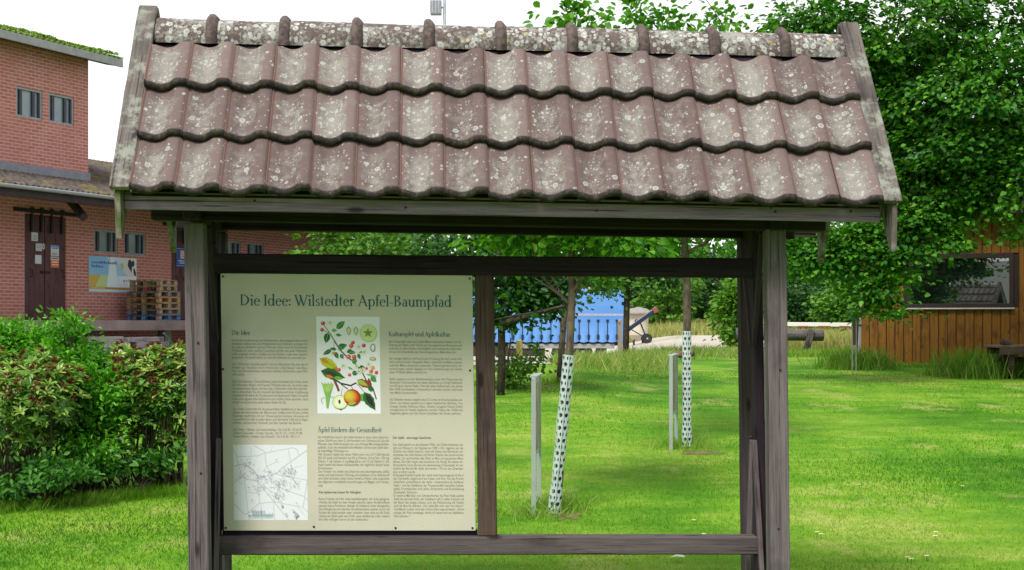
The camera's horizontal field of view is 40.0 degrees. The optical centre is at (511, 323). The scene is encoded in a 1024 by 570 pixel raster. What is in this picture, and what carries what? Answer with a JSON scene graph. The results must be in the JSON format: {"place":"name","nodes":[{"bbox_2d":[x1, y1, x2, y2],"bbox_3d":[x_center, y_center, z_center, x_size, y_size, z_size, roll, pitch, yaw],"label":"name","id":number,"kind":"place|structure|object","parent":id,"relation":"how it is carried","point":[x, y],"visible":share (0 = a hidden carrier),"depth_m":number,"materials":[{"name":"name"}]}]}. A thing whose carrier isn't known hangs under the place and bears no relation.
{"place":"outdoors","nodes":[
{"label":"outdoors","id":0,"kind":"place"},
{"bbox_2d":[0,477,187,515],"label":"long grass","id":1,"kind":"structure","parent":0,"point":[125,494],"depth_m":11.51,"materials":[{"name":"green plant"}]},
{"bbox_2d":[97,342,128,347],"bbox_3d":[-9.612,0.502,33.894,0.244,0.143,0.872,0,0,25],"label":"timber sleeper","id":2,"kind":"object","parent":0,"point":[108,345],"visible":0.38,"depth_m":33.58,"materials":[{"name":"grey wood"}]},
{"bbox_2d":[87,336,123,341],"bbox_3d":[-9.722,0.362,33.662,0.246,0.130,1.013,0,0,25],"label":"timber sleeper","id":3,"kind":"object","parent":2,"relation":"on","point":[113,338],"visible":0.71,"depth_m":33.62,"materials":[{"name":"grey wood"}]},
{"bbox_2d":[127,315,180,319],"bbox_3d":[-9.311,-0.166,36.581,1.060,0.147,0.860,0,0,25],"label":"pallet","id":4,"kind":"object","parent":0,"point":[153,317],"visible":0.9,"depth_m":36.39,"materials":[{"name":"blue paint"}]},
{"bbox_2d":[127,309,180,314],"bbox_3d":[-9.302,-0.316,36.576,1.060,0.147,0.860,0,0,24],"label":"pallet","id":5,"kind":"object","parent":4,"relation":"on","point":[153,311],"visible":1,"depth_m":36.37,"materials":[{"name":"brown wood"}]},
{"bbox_2d":[127,303,180,308],"bbox_3d":[-9.309,-0.466,36.585,1.060,0.147,0.860,0,0,26],"label":"pallet","id":6,"kind":"object","parent":5,"relation":"on","point":[153,305],"visible":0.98,"depth_m":36.37,"materials":[{"name":"brown wood"}]},
{"bbox_2d":[127,297,179,302],"bbox_3d":[-9.311,-0.616,36.581,1.060,0.147,0.860,0,0,25],"label":"pallet","id":7,"kind":"object","parent":6,"relation":"on","point":[153,299],"visible":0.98,"depth_m":36.37,"materials":[{"name":"orange wood"}]},
{"bbox_2d":[127,291,179,296],"bbox_3d":[-9.316,-0.766,36.594,1.060,0.147,0.860,0,0,26],"label":"pallet","id":8,"kind":"object","parent":7,"relation":"on","point":[153,294],"visible":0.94,"depth_m":36.37,"materials":[{"name":"brown wood"}]},
{"bbox_2d":[129,285,176,291],"bbox_3d":[-9.311,-0.916,36.558,0.980,0.147,0.720,0,0,23],"label":"pallet","id":9,"kind":"object","parent":8,"relation":"on","point":[154,288],"visible":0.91,"depth_m":36.39,"materials":[{"name":"brown wood"}]},
{"bbox_2d":[130,279,177,285],"bbox_3d":[-9.304,-1.067,36.549,0.980,0.147,0.720,0,0,24],"label":"pallet","id":10,"kind":"object","parent":9,"relation":"on","point":[153,282],"visible":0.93,"depth_m":36.38,"materials":[{"name":"brown wood"}]},
{"bbox_2d":[0,313,1023,569],"bbox_3d":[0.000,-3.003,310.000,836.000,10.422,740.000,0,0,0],"label":"ground","id":11,"kind":"structure","parent":0,"point":[722,369],"depth_m":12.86,"materials":[{"name":"green plant"}]},
{"bbox_2d":[0,312,80,472],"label":"green bush","id":12,"kind":"object","parent":11,"relation":"on","point":[13,335],"visible":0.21,"depth_m":13.07,"materials":[{"name":"green plant"}]},
{"bbox_2d":[0,344,94,500],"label":"rhododendron","id":13,"kind":"object","parent":11,"relation":"on","point":[43,376],"visible":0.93,"depth_m":11.39,"materials":[{"name":"green plant"}]},
{"bbox_2d":[0,445,111,506],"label":"leafy weed","id":14,"kind":"object","parent":11,"relation":"on","point":[44,476],"visible":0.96,"depth_m":11.20,"materials":[{"name":"green plant"}]},
{"bbox_2d":[24,303,147,498],"bbox_3d":[-3.705,0.663,12.159,1.253,1.702,1.670,0,0,0],"label":"green bush","id":15,"kind":"object","parent":11,"relation":"on","point":[91,435],"visible":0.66,"depth_m":11.89,"materials":[{"name":"green plant"}]},
{"bbox_2d":[83,436,186,491],"bbox_3d":[-3.198,1.236,11.847,0.908,0.540,0.882,0,0,0],"label":"leafy weed","id":16,"kind":"object","parent":11,"relation":"on","point":[125,465],"visible":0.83,"depth_m":11.94,"materials":[{"name":"green plant"}]},
{"bbox_2d":[99,338,187,489],"bbox_3d":[-2.979,0.806,12.427,1.532,1.366,1.110,0,0,0],"label":"rhododendron","id":17,"kind":"object","parent":11,"relation":"on","point":[160,389],"visible":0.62,"depth_m":12.16,"materials":[{"name":"green plant"}]},
{"bbox_2d":[0,24,388,357],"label":"brick warehouse","id":18,"kind":"structure","parent":11,"relation":"on","point":[55,189],"depth_m":34.62,"materials":[{"name":"red brick"}]},
{"bbox_2d":[16,86,41,120],"bbox_3d":[-11.654,-5.300,33.875,0.080,0.724,0.858,0,0,25],"label":"window","id":19,"kind":"structure","parent":18,"relation":"in","point":[28,101],"depth_m":33.92,"materials":[{"name":"grey glass"}]},
{"bbox_2d":[25,207,44,318],"bbox_3d":[-11.527,-1.468,34.047,0.135,2.697,0.626,0,0,25],"label":"door","id":20,"kind":"structure","parent":18,"relation":"in","point":[34,279],"depth_m":34.02,"materials":[{"name":"brown wood"}]},
{"bbox_2d":[31,232,37,240],"bbox_3d":[-11.540,-2.110,34.034,0.005,0.209,0.210,0,0,25],"label":"paper notice","id":21,"kind":"object","parent":20,"relation":"attached to","point":[34,236],"visible":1,"depth_m":34.03,"materials":[{"name":"grey paper"}]},
{"bbox_2d":[36,243,41,250],"bbox_3d":[-11.481,-1.862,34.160,0.005,0.183,0.198,0,0,25],"label":"paper notice","id":22,"kind":"object","parent":20,"relation":"attached to","point":[38,246],"visible":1,"depth_m":34.15,"materials":[{"name":"grey paper"}]},
{"bbox_2d":[35,255,40,263],"bbox_3d":[-11.490,-1.567,34.142,0.005,0.213,0.212,0,0,25],"label":"paper notice","id":23,"kind":"object","parent":18,"relation":"attached to","point":[37,259],"visible":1,"depth_m":34.13,"materials":[{"name":"white paper"}]},
{"bbox_2d":[44,209,64,318],"bbox_3d":[-11.238,-1.468,34.661,0.135,2.697,0.679,0,0,25],"label":"door","id":24,"kind":"structure","parent":18,"relation":"in","point":[54,227],"depth_m":34.65,"materials":[{"name":"brown wood"}]},
{"bbox_2d":[51,245,58,267],"bbox_3d":[-11.251,-1.663,34.648,0.007,0.556,0.279,0,0,25],"label":"poster","id":25,"kind":"object","parent":24,"relation":"attached to","point":[54,256],"depth_m":34.65,"materials":[{"name":"multicoloured paper"}]},
{"bbox_2d":[49,93,72,125],"bbox_3d":[-11.196,-5.300,34.849,0.080,0.724,0.867,0,0,25],"label":"window","id":26,"kind":"structure","parent":18,"relation":"in","point":[60,107],"depth_m":34.90,"materials":[{"name":"grey glass"}]},
{"bbox_2d":[94,229,116,253],"bbox_3d":[-10.513,-2.122,36.302,0.080,0.606,0.881,0,0,25],"label":"window","id":27,"kind":"structure","parent":18,"relation":"in","point":[105,241],"depth_m":36.33,"materials":[{"name":"grey glass"}]},
{"bbox_2d":[89,256,136,292],"bbox_3d":[-10.339,-1.278,36.498,0.025,0.911,1.806,0,0,25],"label":"cow poster","id":28,"kind":"object","parent":18,"relation":"attached to","point":[112,274],"visible":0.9,"depth_m":36.43,"materials":[{"name":"multicoloured paper"}]},
{"bbox_2d":[124,232,144,255],"bbox_3d":[-10.041,-2.122,37.308,0.080,0.606,0.852,0,0,25],"label":"window","id":29,"kind":"structure","parent":18,"relation":"in","point":[134,243],"depth_m":37.37,"materials":[{"name":"grey glass"}]},
{"bbox_2d":[172,229,184,319],"bbox_3d":[-9.208,-1.468,38.981,0.135,2.697,0.626,0,0,25],"label":"door","id":30,"kind":"structure","parent":18,"relation":"in","point":[177,272],"depth_m":39.05,"materials":[{"name":"brown wood"}]},
{"bbox_2d":[176,248,183,266],"bbox_3d":[-9.162,-1.847,39.074,0.009,0.520,0.485,0,0,25],"label":"blue sign","id":31,"kind":"object","parent":30,"relation":"attached to","point":[180,257],"visible":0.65,"depth_m":39.01,"materials":[{"name":"blue plastic"}]},
{"bbox_2d":[228,241,239,253],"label":"window","id":32,"kind":"structure","parent":18,"relation":"in","point":[233,246],"depth_m":41.25,"materials":[{"name":"grey glass"}]},
{"bbox_2d":[247,242,262,253],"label":"window","id":33,"kind":"structure","parent":18,"relation":"in","point":[252,248],"depth_m":42.26,"materials":[{"name":"grey glass"}]},
{"bbox_2d":[283,232,433,254],"bbox_3d":[-4.332,-1.281,37.069,4.812,4.828,4.668,0,0,45],"label":"broadleaf tree","id":34,"kind":"object","parent":11,"relation":"on","point":[337,240],"visible":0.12,"depth_m":36.44,"materials":[{"name":"green plant"}]},
{"bbox_2d":[321,233,475,254],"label":"broadleaf tree","id":35,"kind":"object","parent":11,"relation":"on","point":[405,246],"visible":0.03,"depth_m":40.20,"materials":[{"name":"green plant"}]},
{"bbox_2d":[430,0,446,235],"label":"floodlight mast","id":36,"kind":"object","parent":11,"relation":"on","point":[436,6],"visible":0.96,"depth_m":51.78,"materials":[{"name":"metal"}]},
{"bbox_2d":[401,233,495,301],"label":"broadleaf tree","id":37,"kind":"object","parent":11,"relation":"on","point":[457,236],"visible":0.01,"depth_m":44.26,"materials":[{"name":"green plant"}]},
{"bbox_2d":[385,233,613,395],"bbox_3d":[-0.101,-0.394,20.082,3.085,3.016,2.295,0,0,-18],"label":"orchard tree","id":38,"kind":"object","parent":11,"relation":"on","point":[533,290],"visible":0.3,"depth_m":19.90,"materials":[{"name":"green plant"}]},
{"bbox_2d":[109,5,902,569],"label":"notice shelter","id":39,"kind":"object","parent":11,"relation":"on","point":[329,403],"visible":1,"depth_m":6.86,"materials":[{"name":"ceramic"}]},
{"bbox_2d":[474,338,557,389],"bbox_3d":[-0.266,0.730,21.183,2.123,1.203,1.647,0,0,22],"label":"yard shrub","id":40,"kind":"object","parent":11,"relation":"on","point":[514,363],"visible":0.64,"depth_m":21.11,"materials":[{"name":"green plant"}]},
{"bbox_2d":[516,340,522,366],"bbox_3d":[0.146,0.629,28.000,0.130,0.638,0.130,0,0,0],"label":"wooden stake","id":41,"kind":"object","parent":11,"relation":"on","point":[519,345],"visible":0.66,"depth_m":27.93,"materials":[{"name":"yellow wood"}]},
{"bbox_2d":[530,373,542,516],"bbox_3d":[0.194,1.020,11.210,0.060,1.239,0.674,0,0,5],"label":"label stand","id":42,"kind":"object","parent":11,"relation":"on","point":[535,414],"visible":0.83,"depth_m":10.88,"materials":[{"name":"metal"}]},
{"bbox_2d":[513,487,608,514],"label":"uncut grass","id":43,"kind":"structure","parent":11,"relation":"on","point":[545,501],"depth_m":11.16,"materials":[{"name":"green plant"}]},
{"bbox_2d":[448,0,679,512],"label":"apple tree","id":44,"kind":"object","parent":11,"relation":"on","point":[596,246],"visible":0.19,"depth_m":10.97,"materials":[{"name":"green plant"}]},
{"bbox_2d":[548,354,574,513],"bbox_3d":[0.387,0.859,10.995,0.215,1.243,0.108,0,0,0],"label":"tree guard","id":45,"kind":"object","parent":44,"relation":"attached to","point":[562,431],"visible":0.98,"depth_m":10.96,"materials":[{"name":"white plastic"}]},
{"bbox_2d":[553,512,580,519],"bbox_3d":[0.426,1.484,10.900,0.253,0.011,0.433,0,0,0],"label":"soil patch","id":46,"kind":"object","parent":11,"relation":"on","point":[571,516],"visible":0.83,"depth_m":10.85,"materials":[{"name":"brown soil"}]},
{"bbox_2d":[511,246,647,382],"bbox_3d":[0.865,-1.293,22.079,2.655,4.639,2.691,0,0,0],"label":"orchard tree","id":47,"kind":"object","parent":11,"relation":"on","point":[602,284],"visible":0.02,"depth_m":21.95,"materials":[{"name":"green plant"}]},
{"bbox_2d":[618,319,621,354],"bbox_3d":[2.531,0.448,33.000,0.100,1.124,0.100,0,0,0],"label":"wooden stake","id":48,"kind":"object","parent":11,"relation":"on","point":[620,334],"visible":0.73,"depth_m":32.95,"materials":[{"name":"beige wood"}]},
{"bbox_2d":[576,239,701,353],"bbox_3d":[2.812,-2.033,35.204,3.755,6.088,3.767,0,0,36],"label":"roadside tree","id":49,"kind":"object","parent":11,"relation":"on","point":[629,292],"visible":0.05,"depth_m":34.96,"materials":[{"name":"green plant"}]},
{"bbox_2d":[629,307,658,342],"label":"belt conveyor","id":50,"kind":"object","parent":11,"relation":"on","point":[646,338],"visible":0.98,"depth_m":85.70,"materials":[{"name":"metal"}]},
{"bbox_2d":[630,277,677,324],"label":"broadleaf tree","id":51,"kind":"object","parent":11,"relation":"on","point":[635,296],"visible":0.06,"depth_m":131.31,"materials":[{"name":"green plant"}]},
{"bbox_2d":[630,243,705,325],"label":"broadleaf tree","id":52,"kind":"object","parent":11,"relation":"on","point":[664,315],"visible":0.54,"depth_m":120.87,"materials":[{"name":"green plant"}]},
{"bbox_2d":[668,353,678,449],"bbox_3d":[1.712,0.889,14.910,0.060,1.140,0.688,0,0,12],"label":"label stand","id":53,"kind":"object","parent":11,"relation":"on","point":[673,383],"visible":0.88,"depth_m":14.74,"materials":[{"name":"metal"}]},
{"bbox_2d":[587,0,765,447],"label":"apple tree","id":54,"kind":"object","parent":11,"relation":"on","point":[683,243],"visible":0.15,"depth_m":14.77,"materials":[{"name":"green plant"}]},
{"bbox_2d":[682,331,691,446],"bbox_3d":[1.837,0.681,14.800,0.105,1.213,0.104,0,0,-35],"label":"tree guard","id":55,"kind":"object","parent":54,"relation":"attached to","point":[687,386],"visible":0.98,"depth_m":14.76,"materials":[{"name":"white plastic"}]},
{"bbox_2d":[619,429,738,454],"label":"uncut grass","id":56,"kind":"structure","parent":11,"relation":"on","point":[695,442],"depth_m":14.81,"materials":[{"name":"green plant"}]},
{"bbox_2d":[673,350,694,357],"bbox_3d":[4.014,0.714,33.021,0.543,0.228,0.276,0,0,0],"label":"brown log","id":57,"kind":"object","parent":11,"relation":"on","point":[692,353],"visible":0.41,"depth_m":32.94,"materials":[{"name":"brown wood"}]},
{"bbox_2d":[622,318,763,344],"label":"meadow grass","id":58,"kind":"structure","parent":11,"relation":"on","point":[698,327],"depth_m":105.07,"materials":[{"name":"green plant"}]},
{"bbox_2d":[680,450,726,454],"bbox_3d":[1.955,1.314,14.418,0.492,0.017,0.373,0,0,0],"label":"soil patch","id":59,"kind":"object","parent":11,"relation":"on","point":[698,452],"visible":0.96,"depth_m":14.39,"materials":[{"name":"brown soil"}]},
{"bbox_2d":[653,254,763,313],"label":"tree leaves","id":60,"kind":"object","parent":11,"relation":"on","point":[722,279],"visible":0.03,"depth_m":175.82,"materials":[{"name":"green plant"}]},
{"bbox_2d":[691,239,735,319],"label":"broadleaf tree","id":61,"kind":"object","parent":11,"relation":"on","point":[704,300],"visible":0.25,"depth_m":126.90,"materials":[{"name":"green plant"}]},
{"bbox_2d":[701,278,763,347],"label":"broadleaf tree","id":62,"kind":"object","parent":11,"relation":"on","point":[725,299],"visible":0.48,"depth_m":49.72,"materials":[{"name":"green plant"}]},
{"bbox_2d":[735,328,823,349],"bbox_3d":[6.980,0.505,36.662,2.265,0.809,0.395,0,0,0],"label":"log rest","id":63,"kind":"object","parent":11,"relation":"on","point":[808,336],"visible":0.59,"depth_m":36.56,"materials":[{"name":"grey wood"}]},
{"bbox_2d":[763,276,823,328],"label":"broadleaf tree","id":64,"kind":"object","parent":11,"relation":"on","point":[798,312],"visible":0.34,"depth_m":51.20,"materials":[{"name":"green plant"}]},
{"bbox_2d":[763,230,832,306],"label":"broadleaf tree","id":65,"kind":"object","parent":11,"relation":"on","point":[806,285],"visible":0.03,"depth_m":55.51,"materials":[{"name":"green plant"}]},
{"bbox_2d":[802,280,856,332],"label":"broadleaf tree","id":66,"kind":"object","parent":11,"relation":"on","point":[830,309],"visible":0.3,"depth_m":49.40,"materials":[{"name":"green plant"}]},
{"bbox_2d":[819,225,855,290],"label":"broadleaf tree","id":67,"kind":"object","parent":11,"relation":"on","point":[841,279],"visible":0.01,"depth_m":57.96,"materials":[{"name":"green plant"}]},
{"bbox_2d":[852,322,856,370],"bbox_3d":[6.684,0.487,27.500,0.097,1.052,0.032,0,0,0],"label":"marker post","id":68,"kind":"object","parent":11,"relation":"on","point":[854,334],"visible":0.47,"depth_m":27.49,"materials":[{"name":"metal"}]},
{"bbox_2d":[858,289,860,350],"bbox_3d":[8.903,-0.830,36.100,0.140,3.460,0.140,0,0,0],"label":"grey pole","id":69,"kind":"object","parent":11,"relation":"on","point":[859,339],"depth_m":36.04,"materials":[{"name":"metal"}]},
{"bbox_2d":[787,322,851,326],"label":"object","id":70,"kind":"object","parent":69,"relation":"attached to","point":[812,324],"visible":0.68,"depth_m":35.97,"materials":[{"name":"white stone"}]},
{"bbox_2d":[740,0,1023,331],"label":"lime tree","id":71,"kind":"object","parent":11,"relation":"on","point":[948,138],"visible":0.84,"depth_m":23.17,"materials":[{"name":"green plant"}]},
{"bbox_2d":[883,361,956,367],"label":"tall grass","id":72,"kind":"structure","parent":11,"relation":"on","point":[913,365],"depth_m":28.80,"materials":[{"name":"green plant"}]},
{"bbox_2d":[844,174,1023,364],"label":"wooden hut","id":73,"kind":"object","parent":11,"relation":"on","point":[980,302],"visible":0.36,"depth_m":29.27,"materials":[{"name":"brown wood"}]},
{"bbox_2d":[907,253,1014,308],"bbox_3d":[9.309,-0.885,29.290,2.165,1.156,0.160,0,0,20],"label":"window","id":74,"kind":"structure","parent":73,"relation":"in","point":[989,281],"depth_m":29.23,"materials":[{"name":"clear glass"}]},
{"bbox_2d":[984,338,1023,378],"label":"picnic table","id":75,"kind":"object","parent":11,"relation":"on","point":[1006,348],"visible":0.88,"depth_m":24.64,"materials":[{"name":"brown wood"}]},
{"bbox_2d":[0,0,1023,278],"label":"sky","id":76,"kind":"structure","parent":0,"point":[103,24],"materials":[{"name":"white"}]},
{"bbox_2d":[497,494,581,522],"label":"uncut grass","id":77,"kind":"structure","parent":0,"point":[540,512],"depth_m":10.85,"materials":[{"name":"green plant"}]},
{"bbox_2d":[529,373,606,384],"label":"uncut grass","id":78,"kind":"structure","parent":0,"point":[546,382],"depth_m":21.88,"materials":[{"name":"green plant"}]},
{"bbox_2d":[473,335,735,364],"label":"gravel road","id":79,"kind":"structure","parent":0,"point":[695,339],"depth_m":81.21,"materials":[{"name":"beige gravel"}]},
{"bbox_2d":[472,286,623,357],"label":"curtain trailer","id":80,"kind":"object","parent":79,"relation":"on","point":[597,327],"visible":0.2,"depth_m":73.95,"materials":[{"name":"white enamel"},{"name":"blue tarpaulin"},{"name":"rubber"}]},
{"bbox_2d":[629,307,649,344],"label":"pale hopper","id":81,"kind":"object","parent":79,"relation":"on","point":[636,313],"visible":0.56,"depth_m":89.45,"materials":[{"name":"beige paint"}]},
{"bbox_2d":[542,344,677,376],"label":"verge grass","id":82,"kind":"structure","parent":0,"point":[638,361],"depth_m":27.24,"materials":[{"name":"green plant"}]},
{"bbox_2d":[589,341,678,354],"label":"uncut grass","id":83,"kind":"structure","parent":0,"point":[641,350],"depth_m":35.38,"materials":[{"name":"green plant"}]},
{"bbox_2d":[649,343,737,360],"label":"verge grass","id":84,"kind":"structure","parent":0,"point":[718,352],"depth_m":35.17,"materials":[{"name":"green plant"}]},
{"bbox_2d":[788,326,854,350],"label":"dry grass","id":85,"kind":"structure","parent":0,"point":[833,338],"depth_m":37.88,"materials":[{"name":"green plant"}]},
{"bbox_2d":[788,346,854,356],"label":"verge grass","id":86,"kind":"structure","parent":0,"point":[805,352],"depth_m":35.02,"materials":[{"name":"green plant"}]},
{"bbox_2d":[793,344,909,370],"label":"tall grass","id":87,"kind":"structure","parent":0,"point":[865,361],"depth_m":28.00,"materials":[{"name":"green plant"}]},
{"bbox_2d":[905,343,1023,380],"bbox_3d":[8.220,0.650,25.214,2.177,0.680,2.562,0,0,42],"label":"tall grass","id":88,"kind":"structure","parent":0,"point":[964,368],"depth_m":25.05,"materials":[{"name":"green plant"}]},
{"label":"warehouse yard","id":89,"kind":"structure","parent":0,"visible":0},
{"bbox_2d":[163,332,173,347],"bbox_3d":[-8.512,0.600,35.014,0.052,0.788,0.486,0,0,25],"label":"green handrail","id":90,"kind":"object","parent":89,"relation":"on","point":[168,338],"visible":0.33,"depth_m":34.95,"materials":[{"name":"metal"}]},
{"bbox_3d":[-9.044,0.653,35.105,0.245,0.138,1.222,0,0,25],"label":"timber sleeper","id":91,"kind":"object","parent":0,"visible":0},
{"bbox_2d":[129,342,167,347],"bbox_3d":[-9.046,0.515,35.101,0.243,0.137,1.214,0,0,25],"label":"timber sleeper","id":92,"kind":"object","parent":91,"relation":"on","point":[142,344],"visible":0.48,"depth_m":34.69,"materials":[{"name":"grey wood"}]},
{"bbox_2d":[124,337,163,341],"bbox_3d":[-9.148,0.381,34.882,0.244,0.122,1.311,0,0,25],"label":"timber sleeper","id":93,"kind":"object","parent":92,"relation":"on","point":[140,339],"visible":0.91,"depth_m":34.73,"materials":[{"name":"grey wood"}]}
]}

